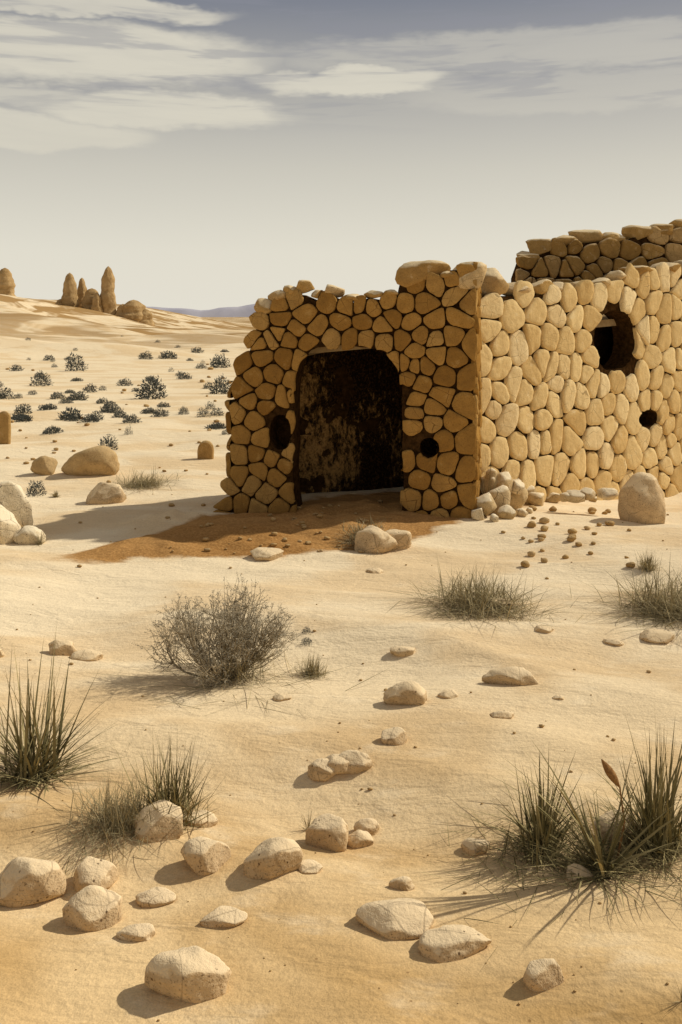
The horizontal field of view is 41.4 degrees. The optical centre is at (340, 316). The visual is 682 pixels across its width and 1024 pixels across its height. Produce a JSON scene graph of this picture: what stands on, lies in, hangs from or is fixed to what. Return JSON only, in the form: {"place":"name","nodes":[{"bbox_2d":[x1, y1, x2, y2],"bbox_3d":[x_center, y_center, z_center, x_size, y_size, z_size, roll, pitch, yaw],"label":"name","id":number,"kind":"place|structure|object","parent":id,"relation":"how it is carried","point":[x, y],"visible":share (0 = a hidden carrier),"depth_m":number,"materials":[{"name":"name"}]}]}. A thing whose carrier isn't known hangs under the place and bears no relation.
{"place":"outdoors","nodes":[
{"label":"outdoors","id":0,"kind":"place"},
{"bbox_2d":[147,304,255,316],"bbox_3d":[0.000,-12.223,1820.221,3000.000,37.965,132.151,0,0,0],"label":"distant mountains","id":1,"kind":"structure","parent":0,"point":[245,311],"depth_m":1779.31,"materials":[{"name":"grey stone"}]},
{"bbox_2d":[301,811,313,829],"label":"dry grass","id":2,"kind":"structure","parent":0,"point":[308,823],"depth_m":5.03,"materials":[{"name":"beige plant"}]},
{"bbox_2d":[0,294,681,1023],"bbox_3d":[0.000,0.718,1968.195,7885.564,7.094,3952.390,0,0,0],"label":"desert sand ground","id":3,"kind":"structure","parent":0,"point":[320,948],"depth_m":6.13,"materials":[{"name":"beige sand"}]},
{"bbox_2d":[0,648,4,657],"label":"boulder","id":4,"kind":"object","parent":3,"relation":"on","point":[2,654],"visible":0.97,"depth_m":7.28,"materials":[{"name":"beige stone"}]},
{"bbox_2d":[0,411,10,443],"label":"standing stone","id":5,"kind":"object","parent":3,"relation":"on","point":[5,427],"visible":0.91,"depth_m":19.44,"materials":[{"name":"brown stone"}]},
{"bbox_2d":[0,268,15,295],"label":"rock spire","id":6,"kind":"object","parent":3,"relation":"on","point":[7,285],"visible":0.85,"depth_m":117.13,"materials":[{"name":"beige stone"}]},
{"bbox_2d":[0,505,20,544],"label":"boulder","id":7,"kind":"object","parent":3,"relation":"on","point":[10,526],"visible":0.81,"depth_m":10.98,"materials":[{"name":"beige stone"}]},
{"bbox_2d":[0,481,32,527],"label":"weathered outcrop","id":8,"kind":"object","parent":3,"relation":"on","point":[14,500],"visible":0.58,"depth_m":11.34,"materials":[{"name":"beige stone"}]},
{"bbox_2d":[13,525,45,544],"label":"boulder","id":9,"kind":"object","parent":3,"relation":"on","point":[26,535],"visible":0.86,"depth_m":10.95,"materials":[{"name":"beige stone"}]},
{"bbox_2d":[0,857,66,907],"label":"boulder","id":10,"kind":"object","parent":3,"relation":"on","point":[25,881],"visible":0.92,"depth_m":4.36,"materials":[{"name":"beige stone"}]},
{"bbox_2d":[33,531,47,546],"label":"dry grass","id":11,"kind":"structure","parent":3,"relation":"on","point":[40,541],"depth_m":10.94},
{"bbox_2d":[30,456,57,474],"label":"rounded boulder","id":12,"kind":"object","parent":3,"relation":"on","point":[43,465],"visible":0.88,"depth_m":15.57,"materials":[{"name":"brown stone"}]},
{"bbox_2d":[48,639,76,655],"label":"boulder","id":13,"kind":"object","parent":3,"relation":"on","point":[65,647],"visible":0.75,"depth_m":7.40,"materials":[{"name":"beige stone"}]},
{"bbox_2d":[0,624,135,812],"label":"yucca plant","id":14,"kind":"object","parent":3,"relation":"on","point":[28,759],"visible":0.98,"depth_m":5.44,"materials":[{"name":"green plant"}]},
{"bbox_2d":[61,273,78,306],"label":"rock spire","id":15,"kind":"object","parent":3,"relation":"on","point":[69,297],"visible":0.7,"depth_m":117.28,"materials":[{"name":"beige stone"}]},
{"bbox_2d":[77,278,86,307],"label":"rock spire","id":16,"kind":"object","parent":3,"relation":"on","point":[81,289],"visible":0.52,"depth_m":120.42,"materials":[{"name":"beige stone"}]},
{"bbox_2d":[70,649,103,660],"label":"boulder","id":17,"kind":"object","parent":3,"relation":"on","point":[87,655],"visible":0.85,"depth_m":7.34,"materials":[{"name":"beige stone"}]},
{"bbox_2d":[81,288,97,309],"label":"rock spire","id":18,"kind":"object","parent":3,"relation":"on","point":[86,301],"visible":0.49,"depth_m":118.02,"materials":[{"name":"beige stone"}]},
{"bbox_2d":[61,445,119,475],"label":"rounded boulder","id":19,"kind":"object","parent":3,"relation":"on","point":[102,460],"visible":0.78,"depth_m":15.44,"materials":[{"name":"brown stone"}]},
{"bbox_2d":[62,885,122,931],"bbox_3d":[-1.157,2.774,4.208,0.248,0.201,0.187,0,0,24],"label":"boulder","id":20,"kind":"object","parent":3,"relation":"on","point":[91,908],"visible":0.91,"depth_m":4.16,"materials":[{"name":"beige stone"}]},
{"bbox_2d":[73,856,118,892],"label":"boulder","id":21,"kind":"object","parent":3,"relation":"on","point":[89,870],"visible":0.77,"depth_m":4.46,"materials":[{"name":"beige stone"}]},
{"bbox_2d":[91,292,102,311],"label":"rock spire","id":22,"kind":"object","parent":3,"relation":"on","point":[96,303],"visible":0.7,"depth_m":116.52,"materials":[{"name":"beige stone"}]},
{"bbox_2d":[3,764,191,895],"bbox_3d":[-1.288,2.628,4.844,1.098,0.397,1.101,0,0,0],"label":"shrub","id":23,"kind":"object","parent":3,"relation":"on","point":[117,813],"visible":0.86,"depth_m":4.83,"materials":[{"name":"plant"}]},
{"bbox_2d":[86,482,126,504],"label":"boulder","id":24,"kind":"object","parent":3,"relation":"on","point":[101,493],"visible":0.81,"depth_m":13.41,"materials":[{"name":"beige stone"}]},
{"bbox_2d":[100,266,116,314],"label":"rock spire","id":25,"kind":"object","parent":3,"relation":"on","point":[108,298],"visible":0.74,"depth_m":117.30,"materials":[{"name":"beige stone"}]},
{"bbox_2d":[115,304,123,316],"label":"rock mound","id":26,"kind":"object","parent":3,"relation":"on","point":[119,311],"visible":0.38,"depth_m":117.28,"materials":[{"name":"beige stone"}]},
{"bbox_2d":[81,466,185,495],"bbox_3d":[-3.287,2.618,14.674,1.876,0.344,1.860,0,0,12],"label":"grass tussock","id":27,"kind":"object","parent":3,"relation":"on","point":[146,483],"depth_m":14.69,"materials":[{"name":"plant"}]},
{"bbox_2d":[121,300,145,322],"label":"rock mound","id":28,"kind":"object","parent":3,"relation":"on","point":[133,310],"visible":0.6,"depth_m":116.73,"materials":[{"name":"beige stone"}]},
{"bbox_2d":[116,923,154,941],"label":"boulder","id":29,"kind":"object","parent":3,"relation":"on","point":[141,932],"visible":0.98,"depth_m":4.04,"materials":[{"name":"beige stone"}]},
{"bbox_2d":[140,309,154,325],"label":"rock mound","id":30,"kind":"object","parent":3,"relation":"on","point":[147,317],"visible":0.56,"depth_m":117.26,"materials":[{"name":"beige stone"}]},
{"bbox_2d":[135,887,175,907],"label":"boulder","id":31,"kind":"object","parent":3,"relation":"on","point":[154,897],"visible":1,"depth_m":4.33,"materials":[{"name":"beige stone"}]},
{"bbox_2d":[0,335,311,645],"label":"distant scrub","id":32,"kind":"object","parent":3,"relation":"on","point":[66,416],"visible":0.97,"depth_m":29.65,"materials":[{"name":"green plant"}]},
{"bbox_2d":[132,800,182,842],"bbox_3d":[-0.981,2.733,4.834,0.286,0.213,0.181,0,0,0],"label":"boulder","id":33,"kind":"object","parent":3,"relation":"on","point":[154,832],"visible":0.88,"depth_m":4.79,"materials":[{"name":"beige stone"}]},
{"bbox_2d":[103,731,226,830],"bbox_3d":[-0.970,2.549,5.004,0.767,0.566,0.732,0,0,0],"label":"spiky shrub","id":34,"kind":"object","parent":3,"relation":"on","point":[181,801],"visible":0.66,"depth_m":5.01,"materials":[{"name":"plant"}]},
{"bbox_2d":[144,946,231,1003],"bbox_3d":[-0.637,2.720,3.693,0.342,0.227,0.183,0,0,20],"label":"boulder","id":35,"kind":"object","parent":3,"relation":"on","point":[194,974],"visible":0.96,"depth_m":3.65,"materials":[{"name":"beige stone"}]},
{"bbox_2d":[183,810,217,827],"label":"boulder","id":36,"kind":"object","parent":3,"relation":"on","point":[211,820],"visible":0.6,"depth_m":4.99,"materials":[{"name":"beige stone"}]},
{"bbox_2d":[180,836,230,875],"bbox_3d":[-0.692,2.756,4.588,0.259,0.190,0.174,0,0,0],"label":"boulder","id":37,"kind":"object","parent":3,"relation":"on","point":[203,856],"visible":0.94,"depth_m":4.54,"materials":[{"name":"beige stone"}]},
{"bbox_2d":[197,440,213,458],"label":"standing stone","id":38,"kind":"object","parent":3,"relation":"on","point":[205,450],"visible":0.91,"depth_m":17.12,"materials":[{"name":"brown stone"}]},
{"bbox_2d":[132,575,300,693],"bbox_3d":[-0.948,2.425,7.004,1.185,0.786,1.052,0,0,-39],"label":"desert shrub","id":39,"kind":"object","parent":3,"relation":"on","point":[229,631],"visible":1,"depth_m":6.90,"materials":[{"name":"grey plant"}]},
{"bbox_2d":[199,905,247,927],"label":"boulder","id":40,"kind":"object","parent":3,"relation":"on","point":[222,916],"visible":0.96,"depth_m":4.12,"materials":[{"name":"beige stone"}]},
{"bbox_2d":[84,628,392,743],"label":"dry grass","id":41,"kind":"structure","parent":3,"relation":"on","point":[246,675],"depth_m":6.87,"materials":[{"name":"beige plant"}]},
{"bbox_2d":[250,547,283,560],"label":"boulder","id":42,"kind":"object","parent":3,"relation":"on","point":[263,554],"visible":0.93,"depth_m":10.37,"materials":[{"name":"beige stone"}]},
{"bbox_2d":[243,837,302,879],"bbox_3d":[-0.346,2.728,4.531,0.286,0.229,0.201,0,0,-29],"label":"boulder","id":43,"kind":"object","parent":3,"relation":"on","point":[270,858],"visible":0.95,"depth_m":4.46,"materials":[{"name":"beige stone"}]},
{"bbox_2d":[273,693,290,701],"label":"boulder","id":44,"kind":"object","parent":3,"relation":"on","point":[281,697],"visible":0.99,"depth_m":6.46,"materials":[{"name":"beige stone"}]},
{"bbox_2d":[287,651,330,680],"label":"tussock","id":45,"kind":"object","parent":3,"relation":"on","point":[313,670],"visible":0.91,"depth_m":7.10,"materials":[{"name":"beige plant"}]},
{"bbox_2d":[298,859,322,873],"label":"boulder","id":46,"kind":"object","parent":3,"relation":"on","point":[309,866],"visible":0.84,"depth_m":4.51,"materials":[{"name":"beige stone"}]},
{"bbox_2d":[307,758,336,780],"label":"boulder","id":47,"kind":"object","parent":3,"relation":"on","point":[319,769],"visible":0.95,"depth_m":5.45,"materials":[{"name":"beige stone"}]},
{"bbox_2d":[305,813,348,851],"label":"boulder","id":48,"kind":"object","parent":3,"relation":"on","point":[328,831],"visible":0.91,"depth_m":4.83,"materials":[{"name":"beige stone"}]},
{"bbox_2d":[326,754,350,774],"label":"boulder","id":49,"kind":"object","parent":3,"relation":"on","point":[338,763],"visible":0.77,"depth_m":5.47,"materials":[{"name":"beige stone"}]},
{"bbox_2d":[6,363,681,1023],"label":"scattered pebbles","id":50,"kind":"object","parent":3,"relation":"on","point":[544,521],"visible":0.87,"depth_m":11.22,"materials":[{"name":"brown stone"}]},
{"bbox_2d":[339,750,372,773],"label":"boulder","id":51,"kind":"object","parent":3,"relation":"on","point":[359,762],"visible":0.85,"depth_m":5.50,"materials":[{"name":"beige stone"}]},
{"bbox_2d":[347,830,373,848],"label":"boulder","id":52,"kind":"object","parent":3,"relation":"on","point":[357,839],"visible":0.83,"depth_m":4.87,"materials":[{"name":"beige stone"}]},
{"bbox_2d":[353,818,379,835],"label":"boulder","id":53,"kind":"object","parent":3,"relation":"on","point":[371,826],"visible":0.63,"depth_m":4.99,"materials":[{"name":"beige stone"}]},
{"bbox_2d":[365,568,383,573],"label":"boulder","id":54,"kind":"object","parent":3,"relation":"on","point":[374,570],"visible":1,"depth_m":9.78,"materials":[{"name":"beige stone"}]},
{"bbox_2d":[354,525,397,553],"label":"boulder","id":55,"kind":"object","parent":3,"relation":"on","point":[369,538],"visible":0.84,"depth_m":10.65,"materials":[{"name":"beige stone"}]},
{"bbox_2d":[332,516,419,556],"bbox_3d":[0.271,2.606,10.940,1.425,0.393,1.242,0,0,0],"label":"grass tussock","id":56,"kind":"object","parent":3,"relation":"on","point":[353,537],"depth_m":11.01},
{"bbox_2d":[381,727,406,745],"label":"boulder","id":57,"kind":"object","parent":3,"relation":"on","point":[395,736],"visible":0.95,"depth_m":5.77,"materials":[{"name":"beige stone"}]},
{"bbox_2d":[355,898,433,939],"bbox_3d":[0.244,2.745,4.117,0.358,0.136,0.250,0,0,0],"label":"boulder","id":58,"kind":"object","parent":3,"relation":"on","point":[401,919],"visible":0.94,"depth_m":4.07,"materials":[{"name":"beige stone"}]},
{"bbox_2d":[385,529,411,549],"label":"boulder","id":59,"kind":"object","parent":3,"relation":"on","point":[402,538],"visible":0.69,"depth_m":10.74,"materials":[{"name":"beige stone"}]},
{"bbox_2d":[389,876,414,890],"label":"boulder","id":60,"kind":"object","parent":3,"relation":"on","point":[403,883],"visible":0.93,"depth_m":4.40,"materials":[{"name":"beige stone"}]},
{"bbox_2d":[390,646,414,656],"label":"boulder","id":61,"kind":"object","parent":3,"relation":"on","point":[400,651],"visible":1,"depth_m":7.34,"materials":[{"name":"beige stone"}]},
{"bbox_2d":[383,680,426,705],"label":"boulder","id":62,"kind":"object","parent":3,"relation":"on","point":[411,692],"visible":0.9,"depth_m":6.30,"materials":[{"name":"beige stone"}]},
{"bbox_2d":[213,219,681,517],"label":"stone ruin","id":63,"kind":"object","parent":3,"relation":"on","point":[429,385],"visible":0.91,"depth_m":13.73,"materials":[{"name":"beige stone"}]},
{"bbox_2d":[437,689,457,698],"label":"boulder","id":64,"kind":"object","parent":3,"relation":"on","point":[448,693],"visible":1,"depth_m":6.40,"materials":[{"name":"beige stone"}]},
{"bbox_2d":[418,924,491,962],"bbox_3d":[0.482,2.744,3.951,0.306,0.110,0.202,0,0,-22],"label":"boulder","id":65,"kind":"object","parent":3,"relation":"on","point":[448,943],"visible":0.99,"depth_m":3.89,"materials":[{"name":"beige stone"}]},
{"bbox_2d":[461,838,489,855],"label":"boulder","id":66,"kind":"object","parent":3,"relation":"on","point":[467,847],"visible":0.86,"depth_m":4.76,"materials":[{"name":"beige stone"}]},
{"bbox_2d":[366,554,607,635],"bbox_3d":[1.334,2.569,8.509,2.377,0.526,2.359,0,0,0],"label":"grass tussock","id":67,"kind":"object","parent":3,"relation":"on","point":[481,598],"depth_m":8.40,"materials":[{"name":"plant"}]},
{"bbox_2d":[480,450,500,492],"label":"dry grass","id":68,"kind":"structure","parent":3,"relation":"on","point":[489,476],"depth_m":12.43,"materials":[{"name":"brown plant"}]},
{"bbox_2d":[489,598,513,608],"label":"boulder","id":69,"kind":"object","parent":3,"relation":"on","point":[503,603],"visible":0.42,"depth_m":8.44,"materials":[{"name":"beige stone"}]},
{"bbox_2d":[490,710,513,718],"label":"boulder","id":70,"kind":"object","parent":3,"relation":"on","point":[503,714],"visible":0.98,"depth_m":6.11,"materials":[{"name":"beige stone"}]},
{"bbox_2d":[482,666,538,685],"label":"boulder","id":71,"kind":"object","parent":3,"relation":"on","point":[517,676],"visible":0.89,"depth_m":6.66,"materials":[{"name":"beige stone"}]},
{"bbox_2d":[414,749,671,959],"bbox_3d":[0.987,2.530,4.713,1.544,0.660,1.494,0,0,-22],"label":"yucca plant","id":72,"kind":"object","parent":3,"relation":"on","point":[544,828],"visible":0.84,"depth_m":4.67,"materials":[{"name":"green plant"}]},
{"bbox_2d":[523,958,563,991],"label":"boulder","id":73,"kind":"object","parent":3,"relation":"on","point":[543,975],"visible":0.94,"depth_m":3.65,"materials":[{"name":"beige stone"}]},
{"bbox_2d":[535,625,553,632],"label":"boulder","id":74,"kind":"object","parent":3,"relation":"on","point":[543,629],"visible":1,"depth_m":7.74,"materials":[{"name":"beige stone"}]},
{"bbox_2d":[471,468,618,521],"bbox_3d":[3.017,2.576,13.081,3.330,0.862,1.607,0,0,-29],"label":"rubble heap","id":75,"kind":"object","parent":3,"relation":"on","point":[508,497],"visible":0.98,"depth_m":12.64,"materials":[{"name":"beige stone"}]},
{"bbox_2d":[552,695,563,699],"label":"boulder","id":76,"kind":"object","parent":3,"relation":"on","point":[558,697],"visible":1,"depth_m":6.42,"materials":[{"name":"beige stone"}]},
{"bbox_2d":[566,863,592,881],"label":"boulder","id":77,"kind":"object","parent":3,"relation":"on","point":[580,872],"visible":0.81,"depth_m":4.41,"materials":[{"name":"beige stone"}]},
{"bbox_2d":[489,738,681,926],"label":"yucca plant","id":78,"kind":"object","parent":3,"relation":"on","point":[604,862],"visible":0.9,"depth_m":4.43,"materials":[{"name":"green plant"}]},
{"bbox_2d":[515,708,681,914],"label":"yucca plant","id":79,"kind":"object","parent":3,"relation":"on","point":[657,806],"visible":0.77,"depth_m":4.59,"materials":[{"name":"green plant"}]},
{"bbox_2d":[601,759,625,858],"bbox_3d":[1.370,2.492,4.539,0.122,0.523,0.044,0,0,0],"label":"dry seed stalk","id":80,"kind":"object","parent":3,"relation":"on","point":[610,773],"visible":0.97,"depth_m":4.53,"materials":[{"name":"brown plant"}]},
{"bbox_2d":[603,638,623,645],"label":"boulder","id":81,"kind":"object","parent":3,"relation":"on","point":[614,641],"visible":1,"depth_m":7.59,"materials":[{"name":"beige stone"}]},
{"bbox_2d":[592,809,640,844],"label":"boulder","id":82,"kind":"object","parent":3,"relation":"on","point":[610,815],"visible":0.31,"depth_m":4.73,"materials":[{"name":"beige stone"}]},
{"bbox_2d":[562,551,681,639],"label":"grass tussock","id":83,"kind":"object","parent":3,"relation":"on","point":[672,606],"depth_m":8.40,"materials":[{"name":"plant"}]},
{"bbox_2d":[618,472,665,523],"bbox_3d":[4.084,2.576,12.220,0.647,0.913,0.518,0,0,0],"label":"boulder","id":84,"kind":"object","parent":3,"relation":"on","point":[641,499],"visible":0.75,"depth_m":12.07,"materials":[{"name":"beige stone"}]},
{"bbox_2d":[629,547,665,574],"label":"shrub","id":85,"kind":"object","parent":3,"relation":"on","point":[648,562],"visible":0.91,"depth_m":9.71,"materials":[{"name":"plant"}]},
{"bbox_2d":[639,628,674,642],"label":"boulder","id":86,"kind":"object","parent":3,"relation":"on","point":[652,635],"visible":0.99,"depth_m":7.67,"materials":[{"name":"beige stone"}]},
{"bbox_2d":[673,982,681,1002],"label":"dry grass","id":87,"kind":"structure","parent":3,"relation":"on","point":[679,992],"depth_m":3.53,"materials":[{"name":"beige plant"}]},
{"bbox_2d":[0,0,681,309],"label":"sky","id":88,"kind":"structure","parent":0,"point":[208,154],"materials":[{"name":"grey"}]}
]}

